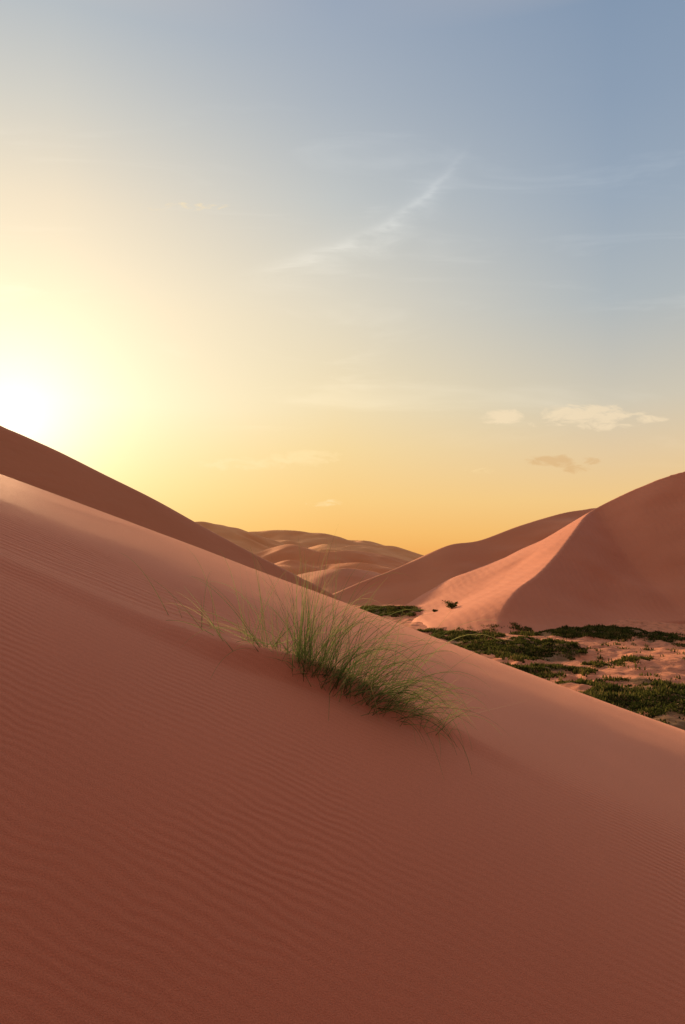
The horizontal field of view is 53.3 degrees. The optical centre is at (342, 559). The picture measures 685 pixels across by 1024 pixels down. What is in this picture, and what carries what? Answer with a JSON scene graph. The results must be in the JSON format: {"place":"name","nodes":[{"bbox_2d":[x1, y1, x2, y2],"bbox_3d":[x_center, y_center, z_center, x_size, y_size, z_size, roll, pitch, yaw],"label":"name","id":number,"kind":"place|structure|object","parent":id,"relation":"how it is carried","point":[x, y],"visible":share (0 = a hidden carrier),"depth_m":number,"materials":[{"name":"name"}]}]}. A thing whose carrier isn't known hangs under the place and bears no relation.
{"place":"outdoors","nodes":[
{"label":"outdoors","id":0,"kind":"place"},
{"bbox_2d":[0,426,347,603],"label":"sand dune","id":1,"kind":"structure","parent":0,"point":[26,460],"depth_m":76.28,"materials":[{"name":"brown sand"}]},
{"bbox_2d":[196,521,284,553],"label":"sand dune","id":2,"kind":"structure","parent":0,"point":[246,540],"depth_m":577.45,"materials":[{"name":"brown sand"}]},
{"bbox_2d":[255,544,408,568],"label":"sand dune","id":3,"kind":"structure","parent":0,"point":[287,552],"depth_m":451.50,"materials":[{"name":"brown sand"}]},
{"bbox_2d":[275,560,392,574],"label":"sand dune","id":4,"kind":"structure","parent":0,"point":[294,567],"depth_m":388.87,"materials":[{"name":"brown sand"}]},
{"bbox_2d":[250,530,423,559],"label":"sand dune","id":5,"kind":"structure","parent":0,"point":[305,540],"depth_m":745.81,"materials":[{"name":"brown sand"}]},
{"bbox_2d":[297,568,379,593],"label":"sand dune","id":6,"kind":"structure","parent":0,"point":[344,575],"depth_m":316.22,"materials":[{"name":"brown sand"}]},
{"bbox_2d":[0,474,684,1023],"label":"sand dune","id":7,"kind":"structure","parent":0,"point":[192,830],"depth_m":5.11,"materials":[{"name":"orange sand"}]},
{"bbox_2d":[119,539,524,773],"bbox_3d":[-0.397,0.787,7.007,4.255,2.456,2.520,0,0,0],"label":"desert grass tuft","id":8,"kind":"object","parent":7,"relation":"on","point":[307,652],"visible":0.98,"depth_m":6.94,"materials":[{"name":"green plant"}]},
{"bbox_2d":[0,0,684,554],"label":"sky","id":9,"kind":"structure","parent":0,"point":[409,275],"materials":[{"name":"blue"}]},
{"bbox_2d":[309,544,412,561],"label":"sand dune","id":10,"kind":"structure","parent":0,"point":[324,547],"depth_m":622.29,"materials":[{"name":"brown sand"}]},
{"bbox_2d":[333,508,595,605],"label":"sand dune","id":11,"kind":"structure","parent":0,"point":[416,578],"depth_m":251.01,"materials":[{"name":"brown sand"}]},
{"bbox_2d":[353,604,684,729],"bbox_3d":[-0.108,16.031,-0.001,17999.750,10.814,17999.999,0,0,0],"label":"desert ground","id":12,"kind":"structure","parent":0,"point":[669,665],"depth_m":105.51,"materials":[{"name":"brown sand"}]},
{"bbox_2d":[356,605,684,723],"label":"valley scrub","id":13,"kind":"object","parent":12,"relation":"on","point":[666,688],"visible":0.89,"depth_m":107.48,"materials":[{"name":"green plant"}]},
{"bbox_2d":[406,472,684,633],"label":"sand dune","id":14,"kind":"structure","parent":0,"point":[621,557],"depth_m":187.39,"materials":[{"name":"brown sand"}]},
{"bbox_2d":[442,600,457,608],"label":"desert shrub","id":15,"kind":"object","parent":14,"relation":"on","point":[450,604],"visible":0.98,"depth_m":171.99,"materials":[{"name":"green plant"}]}
]}

